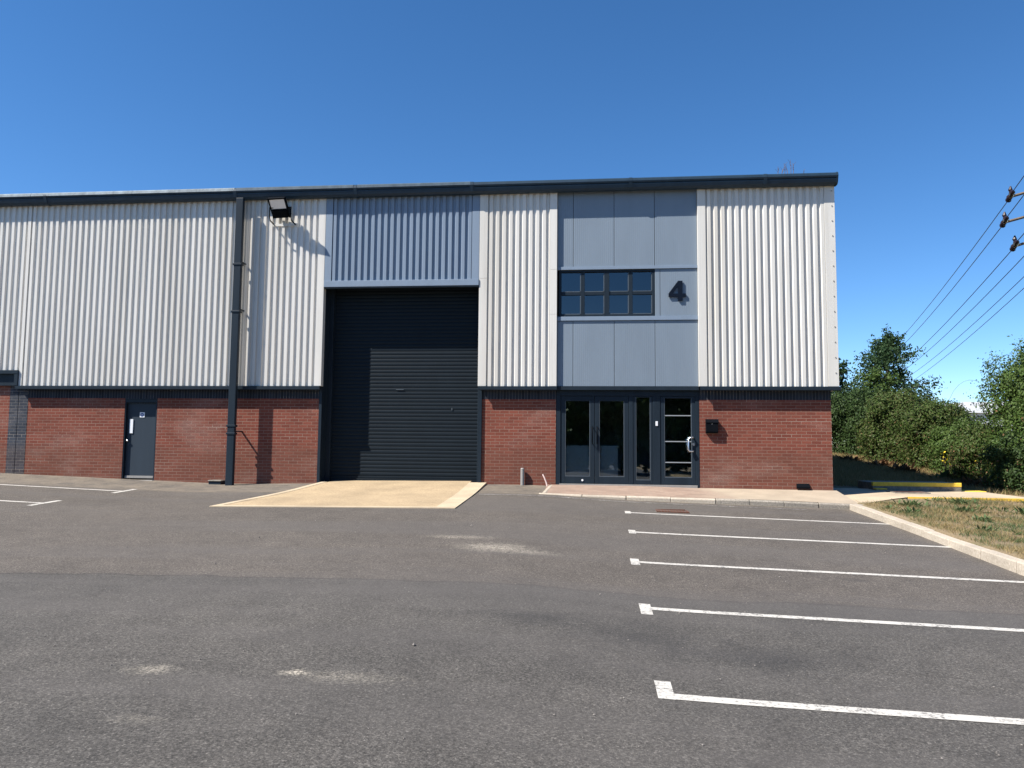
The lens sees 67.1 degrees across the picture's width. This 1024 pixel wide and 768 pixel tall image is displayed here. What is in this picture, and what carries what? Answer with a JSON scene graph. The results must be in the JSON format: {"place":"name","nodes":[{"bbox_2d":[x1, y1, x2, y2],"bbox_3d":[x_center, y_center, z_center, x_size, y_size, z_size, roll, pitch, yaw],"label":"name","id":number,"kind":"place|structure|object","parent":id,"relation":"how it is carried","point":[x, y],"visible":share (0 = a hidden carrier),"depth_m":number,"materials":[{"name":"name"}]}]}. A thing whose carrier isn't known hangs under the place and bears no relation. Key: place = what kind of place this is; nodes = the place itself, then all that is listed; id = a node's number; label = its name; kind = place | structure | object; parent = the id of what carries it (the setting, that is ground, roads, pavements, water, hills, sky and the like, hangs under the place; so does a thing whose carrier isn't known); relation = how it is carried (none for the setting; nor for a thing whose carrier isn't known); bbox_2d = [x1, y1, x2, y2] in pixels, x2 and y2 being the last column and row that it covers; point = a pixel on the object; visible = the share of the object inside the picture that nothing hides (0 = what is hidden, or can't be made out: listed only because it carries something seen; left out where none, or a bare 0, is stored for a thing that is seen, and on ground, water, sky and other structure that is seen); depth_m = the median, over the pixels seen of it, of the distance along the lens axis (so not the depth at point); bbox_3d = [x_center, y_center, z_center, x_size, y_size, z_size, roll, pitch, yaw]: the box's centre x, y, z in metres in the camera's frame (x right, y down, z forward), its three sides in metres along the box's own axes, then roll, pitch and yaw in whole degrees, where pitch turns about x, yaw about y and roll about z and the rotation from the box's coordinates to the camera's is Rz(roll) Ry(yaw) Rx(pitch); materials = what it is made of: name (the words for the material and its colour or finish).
{"place":"outdoors","nodes":[
{"label":"outdoors","id":0,"kind":"place"},
{"bbox_2d":[0,473,1023,767],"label":"car park","id":1,"kind":"structure","parent":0,"point":[486,671],"depth_m":6.25,"materials":[{"name":"grey asphalt"}]},
{"bbox_2d":[0,500,61,505],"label":"parking line","id":2,"kind":"object","parent":1,"relation":"on","point":[33,502],"visible":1,"depth_m":15.05,"materials":[{"name":"white paint"}]},
{"bbox_2d":[0,484,135,492],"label":"parking line","id":3,"kind":"object","parent":1,"relation":"on","point":[75,488],"visible":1,"depth_m":17.54,"materials":[{"name":"white paint"}]},
{"bbox_2d":[208,480,224,484],"bbox_3d":[-7.339,2.464,19.218,0.340,0.150,0.300,0,-5,6],"label":"gully box","id":4,"kind":"object","parent":1,"relation":"on","point":[218,482],"visible":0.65,"depth_m":19.09,"materials":[{"name":"metal"}]},
{"bbox_2d":[227,480,470,506],"bbox_3d":[-3.200,2.360,16.997,4.137,0.323,4.980,0,-5,6],"label":"apron","id":5,"kind":"object","parent":1,"relation":"on","point":[378,493],"visible":1,"depth_m":16.54,"materials":[{"name":"concrete"}]},
{"bbox_2d":[13,516,1022,758],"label":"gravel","id":6,"kind":"structure","parent":1,"relation":"on","point":[413,644],"depth_m":7.20,"materials":[{"name":"grey gravel"}]},
{"bbox_2d":[520,468,523,484],"bbox_3d":[0.249,2.300,18.518,0.097,0.570,0.100,0,-5,6],"label":"pipe stub","id":7,"kind":"object","parent":1,"relation":"on","point":[522,476],"visible":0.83,"depth_m":18.48,"materials":[{"name":"grey plastic"}]},
{"bbox_2d":[539,493,581,496],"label":"kerb","id":8,"kind":"structure","parent":1,"relation":"on","point":[578,495],"depth_m":16.85,"materials":[{"name":"concrete"}]},
{"bbox_2d":[582,495,625,499],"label":"kerb","id":9,"kind":"structure","parent":1,"relation":"on","point":[609,497],"depth_m":16.74,"materials":[{"name":"concrete"}]},
{"bbox_2d":[626,496,670,501],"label":"kerb","id":10,"kind":"structure","parent":1,"relation":"on","point":[652,498],"depth_m":16.64,"materials":[{"name":"concrete"}]},
{"bbox_2d":[492,494,806,509],"bbox_3d":[2.686,2.484,16.300,6.850,0.213,0.070,0,-5,6],"label":"worn line","id":11,"kind":"object","parent":1,"relation":"on","point":[645,502],"visible":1,"depth_m":16.28,"materials":[{"name":"paint"}]},
{"bbox_2d":[655,509,689,512],"bbox_3d":[3.099,2.469,14.956,0.610,0.052,0.460,0,-5,6],"label":"drain grate","id":12,"kind":"object","parent":1,"relation":"on","point":[668,511],"visible":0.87,"depth_m":14.91,"materials":[{"name":"metal"}]},
{"bbox_2d":[671,497,715,503],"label":"kerb","id":13,"kind":"structure","parent":1,"relation":"on","point":[697,500],"depth_m":16.55,"materials":[{"name":"concrete"}]},
{"bbox_2d":[716,498,749,504],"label":"kerb","id":14,"kind":"structure","parent":1,"relation":"on","point":[735,501],"depth_m":16.45,"materials":[{"name":"concrete"}]},
{"bbox_2d":[625,511,889,524],"bbox_3d":[4.522,2.476,14.287,4.820,0.142,0.350,0,-5,6],"label":"parking line","id":15,"kind":"object","parent":1,"relation":"on","point":[753,518],"visible":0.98,"depth_m":14.26,"materials":[{"name":"white paint"}]},
{"bbox_2d":[750,500,783,506],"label":"kerb","id":16,"kind":"structure","parent":1,"relation":"on","point":[767,503],"depth_m":16.38,"materials":[{"name":"concrete"}]},
{"bbox_2d":[628,530,950,547],"bbox_3d":[4.261,2.386,11.900,4.880,0.145,0.350,0,-5,6],"label":"parking line","id":17,"kind":"object","parent":1,"relation":"on","point":[632,531],"visible":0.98,"depth_m":11.87,"materials":[{"name":"white paint"}]},
{"bbox_2d":[784,501,818,507],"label":"kerb","id":18,"kind":"structure","parent":1,"relation":"on","point":[801,504],"depth_m":16.31,"materials":[{"name":"concrete"}]},
{"bbox_2d":[630,558,1023,582],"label":"parking line","id":19,"kind":"object","parent":1,"relation":"on","point":[635,562],"visible":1,"depth_m":9.50,"materials":[{"name":"white paint"}]},
{"bbox_2d":[639,603,1023,631],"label":"parking line","id":20,"kind":"object","parent":1,"relation":"on","point":[646,608],"visible":1,"depth_m":7.18,"materials":[{"name":"white paint"}]},
{"bbox_2d":[818,502,849,508],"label":"kerb","id":21,"kind":"structure","parent":1,"relation":"on","point":[834,505],"depth_m":16.23,"materials":[{"name":"concrete"}]},
{"bbox_2d":[654,680,1023,724],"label":"parking line","id":22,"kind":"object","parent":1,"relation":"on","point":[664,689],"visible":1,"depth_m":4.86,"materials":[{"name":"white paint"}]},
{"bbox_2d":[850,504,871,514],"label":"kerb","id":23,"kind":"structure","parent":1,"relation":"on","point":[858,508],"depth_m":15.66,"materials":[{"name":"concrete"}]},
{"bbox_2d":[865,509,887,521],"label":"kerb","id":24,"kind":"structure","parent":1,"relation":"on","point":[874,514],"depth_m":14.76,"materials":[{"name":"concrete"}]},
{"bbox_2d":[882,515,907,528],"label":"kerb","id":25,"kind":"structure","parent":1,"relation":"on","point":[893,520],"depth_m":13.88,"materials":[{"name":"concrete"}]},
{"bbox_2d":[902,522,933,536],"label":"kerb","id":26,"kind":"structure","parent":1,"relation":"on","point":[916,529],"depth_m":12.94,"materials":[{"name":"concrete"}]},
{"bbox_2d":[924,531,958,546],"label":"kerb","id":27,"kind":"structure","parent":1,"relation":"on","point":[940,538],"depth_m":12.04,"materials":[{"name":"concrete"}]},
{"bbox_2d":[950,540,989,558],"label":"kerb","id":28,"kind":"structure","parent":1,"relation":"on","point":[973,550],"depth_m":11.10,"materials":[{"name":"concrete"}]},
{"bbox_2d":[980,550,1023,572],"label":"kerb","id":29,"kind":"structure","parent":1,"relation":"on","point":[1004,561],"depth_m":10.20,"materials":[{"name":"concrete"}]},
{"bbox_2d":[1017,561,1023,575],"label":"kerb","id":30,"kind":"structure","parent":1,"relation":"on","point":[1020,567],"depth_m":9.70,"materials":[{"name":"concrete"}]},
{"bbox_2d":[0,0,1023,402],"label":"sky","id":31,"kind":"structure","parent":0,"point":[916,107],"materials":[{"name":"blue"}]},
{"bbox_2d":[128,462,1023,559],"bbox_3d":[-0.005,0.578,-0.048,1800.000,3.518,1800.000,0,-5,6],"label":"ground","id":32,"kind":"structure","parent":0,"point":[956,536],"depth_m":13.83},
{"bbox_2d":[209,482,486,508],"bbox_3d":[-3.137,2.381,16.616,4.700,0.388,4.580,0,-5,6],"label":"apron edging","id":33,"kind":"object","parent":32,"relation":"on","point":[465,493],"visible":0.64,"depth_m":14.95,"materials":[{"name":"concrete"}]},
{"bbox_2d":[0,172,840,490],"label":"warehouse","id":34,"kind":"structure","parent":32,"relation":"on","point":[494,332],"depth_m":19.30,"materials":[{"name":"grey metal"}]},
{"bbox_2d":[122,399,157,480],"bbox_3d":[-9.512,1.460,19.731,0.930,2.160,0.260,0,-5,6],"label":"fire door","id":35,"kind":"structure","parent":34,"relation":"in","point":[140,421],"depth_m":19.77,"materials":[{"name":"metal"}]},
{"bbox_2d":[267,197,296,226],"bbox_3d":[-5.786,-4.329,19.355,0.630,0.607,0.555,0,-5,6],"label":"floodlight","id":36,"kind":"object","parent":34,"relation":"attached to","point":[279,207],"visible":1,"depth_m":19.28,"materials":[{"name":"black plastic"}]},
{"bbox_2d":[561,396,593,483],"bbox_3d":[1.573,1.335,18.548,0.805,2.097,0.154,0,-5,6],"label":"glazed door","id":37,"kind":"structure","parent":34,"relation":"in","point":[589,479],"depth_m":18.56,"materials":[{"name":"metal"}]},
{"bbox_2d":[566,445,618,483],"bbox_3d":[1.899,1.979,18.906,1.400,0.935,0.500,0,-5,6],"label":"counter","id":38,"kind":"object","parent":34,"relation":"on","point":[577,460],"visible":0.49,"depth_m":18.68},
{"bbox_2d":[559,269,654,316],"bbox_3d":[2.295,-2.198,18.744,2.315,1.140,0.092,0,-5,6],"label":"window","id":39,"kind":"structure","parent":34,"relation":"in","point":[582,293],"depth_m":18.73,"materials":[{"name":"glass"}]},
{"bbox_2d":[595,396,628,483],"bbox_3d":[2.383,1.336,18.464,0.805,2.097,0.154,0,-5,6],"label":"glazed door","id":40,"kind":"structure","parent":34,"relation":"in","point":[599,479],"depth_m":18.47,"materials":[{"name":"metal"}]},
{"bbox_2d":[668,281,685,300],"bbox_3d":[3.955,-2.230,18.496,0.410,0.484,0.045,0,-5,6],"label":"unit number","id":41,"kind":"object","parent":34,"relation":"attached to","point":[680,294],"visible":1,"depth_m":18.47,"materials":[{"name":"metal"}]},
{"bbox_2d":[660,396,695,484],"bbox_3d":[3.935,1.336,18.290,0.818,2.097,0.169,0,-5,6],"label":"glazed door","id":42,"kind":"structure","parent":34,"relation":"in","point":[691,480],"depth_m":18.30,"materials":[{"name":"metal"}]},
{"bbox_2d":[705,419,718,432],"bbox_3d":[4.704,0.994,18.175,0.300,0.330,0.130,0,-5,6],"label":"letterbox","id":43,"kind":"object","parent":34,"relation":"attached to","point":[711,425],"visible":1,"depth_m":18.13,"materials":[{"name":"black plastic"}]},
{"bbox_2d":[775,160,794,173],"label":"dry weed","id":44,"kind":"object","parent":34,"relation":"on","point":[786,168],"visible":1,"depth_m":18.33,"materials":[{"name":"plant"}]},
{"bbox_2d":[834,357,858,447],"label":"tree","id":45,"kind":"object","parent":32,"relation":"on","point":[842,370],"visible":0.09,"depth_m":45.03,"materials":[{"name":"green plant"}]},
{"bbox_2d":[835,454,862,460],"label":"dead weed","id":46,"kind":"object","parent":32,"relation":"on","point":[850,457],"visible":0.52,"depth_m":31.93,"materials":[{"name":"brown plant"}]},
{"bbox_2d":[831,380,880,453],"bbox_3d":[16.389,1.664,38.013,4.856,3.820,4.387,0,-5,6],"label":"bush","id":47,"kind":"object","parent":32,"relation":"on","point":[839,395],"visible":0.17,"depth_m":36.71,"materials":[{"name":"green plant"}]},
{"bbox_2d":[833,386,920,456],"bbox_3d":[17.000,1.770,35.723,4.098,3.492,3.736,0,-5,6],"label":"bush","id":48,"kind":"object","parent":32,"relation":"on","point":[850,435],"visible":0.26,"depth_m":35.58,"materials":[{"name":"green plant"}]},
{"bbox_2d":[851,364,902,393],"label":"tree","id":49,"kind":"object","parent":32,"relation":"on","point":[877,375],"visible":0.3,"depth_m":43.56,"materials":[{"name":"green plant"}]},
{"bbox_2d":[863,457,903,466],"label":"dead weed","id":50,"kind":"object","parent":32,"relation":"on","point":[882,461],"visible":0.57,"depth_m":29.33,"materials":[{"name":"brown plant"}]},
{"bbox_2d":[847,386,946,463],"bbox_3d":[16.070,1.765,32.102,3.789,3.348,3.879,5,-6,-43],"label":"bush","id":51,"kind":"object","parent":32,"relation":"on","point":[883,442],"visible":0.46,"depth_m":31.58,"materials":[{"name":"green plant"}]},
{"bbox_2d":[843,324,950,399],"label":"tree","id":52,"kind":"object","parent":32,"relation":"on","point":[886,351],"visible":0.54,"depth_m":45.67,"materials":[{"name":"green plant"}]},
{"bbox_2d":[883,461,925,472],"bbox_3d":[13.445,2.869,26.808,1.706,0.440,1.415,0,-5,6],"label":"dead weed","id":53,"kind":"object","parent":32,"relation":"on","point":[904,466],"visible":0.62,"depth_m":26.68,"materials":[{"name":"brown plant"}]},
{"bbox_2d":[897,505,921,513],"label":"weed","id":54,"kind":"object","parent":32,"relation":"on","point":[909,509],"visible":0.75,"depth_m":14.88,"materials":[{"name":"green plant"}]},
{"bbox_2d":[890,497,931,506],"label":"weed","id":55,"kind":"object","parent":32,"relation":"on","point":[913,502],"visible":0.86,"depth_m":15.92,"materials":[{"name":"green plant"}]},
{"bbox_2d":[832,450,1023,495],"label":"grass","id":56,"kind":"structure","parent":32,"relation":"on","point":[852,475],"depth_m":24.34,"materials":[{"name":"plant"}]},
{"bbox_2d":[833,488,1023,502],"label":"pavement slab","id":57,"kind":"structure","parent":32,"relation":"on","point":[861,495],"depth_m":17.81,"materials":[{"name":"concrete"}]},
{"bbox_2d":[873,488,886,490],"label":"concrete block","id":58,"kind":"structure","parent":57,"relation":"on","point":[884,489],"depth_m":19.01,"materials":[{"name":"yellow paint"}]},
{"bbox_2d":[886,491,930,493],"bbox_3d":[9.414,2.586,18.372,0.800,0.048,0.600,0,-5,6],"label":"manhole cover","id":59,"kind":"object","parent":57,"relation":"on","point":[914,492],"visible":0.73,"depth_m":18.10,"materials":[{"name":"metal"}]},
{"bbox_2d":[858,480,961,497],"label":"concrete plinth","id":60,"kind":"structure","parent":57,"relation":"on","point":[922,486],"depth_m":19.14,"materials":[{"name":"yellow paint"}]},
{"bbox_2d":[907,497,1023,501],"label":"slab edge","id":61,"kind":"object","parent":57,"relation":"on","point":[1005,499],"visible":0.32,"depth_m":16.81,"materials":[{"name":"yellow paint"}]},
{"bbox_2d":[890,395,976,471],"bbox_3d":[15.753,1.878,28.675,2.885,2.953,3.532,0,-5,6],"label":"bush","id":62,"kind":"object","parent":32,"relation":"on","point":[915,426],"visible":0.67,"depth_m":28.18,"materials":[{"name":"green plant"}]},
{"bbox_2d":[925,496,945,501],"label":"weed","id":63,"kind":"object","parent":32,"relation":"on","point":[937,499],"visible":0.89,"depth_m":16.52,"materials":[{"name":"green plant"}]},
{"bbox_2d":[857,496,1023,557],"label":"grass","id":64,"kind":"structure","parent":32,"relation":"on","point":[953,530],"depth_m":14.18,"materials":[{"name":"plant"}]},
{"bbox_2d":[918,451,964,479],"bbox_3d":[13.636,2.526,24.059,1.508,0.949,1.433,3,-5,-27],"label":"flowering weed","id":65,"kind":"object","parent":32,"relation":"on","point":[944,473],"visible":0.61,"depth_m":24.01,"materials":[{"name":"green plant"}]},
{"bbox_2d":[921,412,993,472],"bbox_3d":[15.310,2.090,25.774,2.728,2.325,2.700,0,-5,6],"label":"bush","id":66,"kind":"object","parent":32,"relation":"on","point":[941,440],"visible":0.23,"depth_m":25.87,"materials":[{"name":"green plant"}]},
{"bbox_2d":[943,496,972,504],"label":"weed","id":67,"kind":"object","parent":32,"relation":"on","point":[958,500],"visible":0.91,"depth_m":16.13,"materials":[{"name":"green plant"}]},
{"bbox_2d":[954,505,990,512],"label":"weed","id":68,"kind":"object","parent":32,"relation":"on","point":[964,508],"visible":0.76,"depth_m":15.16,"materials":[{"name":"green plant"}]},
{"bbox_2d":[962,490,985,491],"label":"concrete block","id":69,"kind":"structure","parent":32,"relation":"on","point":[972,491],"depth_m":19.03,"materials":[{"name":"yellow paint"}]},
{"bbox_2d":[958,476,993,487],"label":"dead weed","id":70,"kind":"object","parent":32,"relation":"on","point":[969,481],"visible":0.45,"depth_m":21.52,"materials":[{"name":"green plant"}]},
{"bbox_2d":[946,417,1006,480],"bbox_3d":[14.245,2.055,23.157,2.261,2.196,2.560,0,-5,6],"label":"bush","id":71,"kind":"object","parent":32,"relation":"on","point":[963,457],"visible":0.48,"depth_m":22.93,"materials":[{"name":"green plant"}]},
{"bbox_2d":[967,514,994,522],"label":"weed","id":72,"kind":"object","parent":32,"relation":"on","point":[981,518],"visible":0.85,"depth_m":14.02,"materials":[{"name":"green plant"}]},
{"bbox_2d":[971,524,997,531],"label":"weed","id":73,"kind":"object","parent":32,"relation":"on","point":[989,528],"visible":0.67,"depth_m":12.66,"materials":[{"name":"green plant"}]},
{"bbox_2d":[953,402,1020,426],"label":"distant warehouse","id":74,"kind":"structure","parent":32,"relation":"on","point":[972,408],"depth_m":132.19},
{"bbox_2d":[963,334,1023,491],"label":"bush","id":75,"kind":"object","parent":32,"relation":"on","point":[1010,413],"visible":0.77,"depth_m":20.68,"materials":[{"name":"green plant"}]},
{"bbox_2d":[989,506,1013,511],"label":"weed","id":76,"kind":"object","parent":32,"relation":"on","point":[1001,508],"visible":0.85,"depth_m":15.42,"materials":[{"name":"green plant"}]},
{"bbox_2d":[982,428,1023,494],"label":"bush","id":77,"kind":"object","parent":32,"relation":"on","point":[1009,476],"visible":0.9,"depth_m":19.80,"materials":[{"name":"green plant"}]},
{"bbox_2d":[999,186,1023,251],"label":"power pole","id":78,"kind":"object","parent":32,"relation":"on","point":[1006,220],"visible":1,"depth_m":26.85,"materials":[{"name":"grey"}]},
{"bbox_2d":[905,195,1023,342],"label":"power line","id":79,"kind":"object","parent":78,"relation":"attached to","point":[970,266],"visible":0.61,"depth_m":32.02,"materials":[{"name":"black metal"}]},
{"bbox_2d":[907,256,1023,367],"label":"power line","id":80,"kind":"object","parent":78,"relation":"attached to","point":[975,306],"visible":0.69,"depth_m":36.10,"materials":[{"name":"black metal"}]},
{"bbox_2d":[909,176,1023,328],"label":"power line","id":81,"kind":"object","parent":78,"relation":"attached to","point":[972,248],"visible":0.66,"depth_m":32.50,"materials":[{"name":"black metal"}]},
{"bbox_2d":[911,233,1023,356],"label":"power line","id":82,"kind":"object","parent":78,"relation":"attached to","point":[974,292],"visible":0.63,"depth_m":32.79,"materials":[{"name":"black metal"}]},
{"bbox_2d":[911,277,1023,374],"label":"power line","id":83,"kind":"object","parent":78,"relation":"attached to","point":[976,321],"visible":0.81,"depth_m":40.52,"materials":[{"name":"black metal"}]},
{"bbox_2d":[913,288,1023,380],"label":"power line","id":84,"kind":"object","parent":78,"relation":"attached to","point":[974,332],"visible":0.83,"depth_m":43.15,"materials":[{"name":"black metal"}]},
{"bbox_2d":[1007,506,1023,514],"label":"weed","id":85,"kind":"object","parent":32,"relation":"on","point":[1019,509],"visible":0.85,"depth_m":15.13,"materials":[{"name":"green plant"}]},
{"bbox_2d":[546,484,857,503],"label":"pavement","id":86,"kind":"structure","parent":0,"point":[827,496],"depth_m":17.34,"materials":[{"name":"beige concrete"}]}
]}

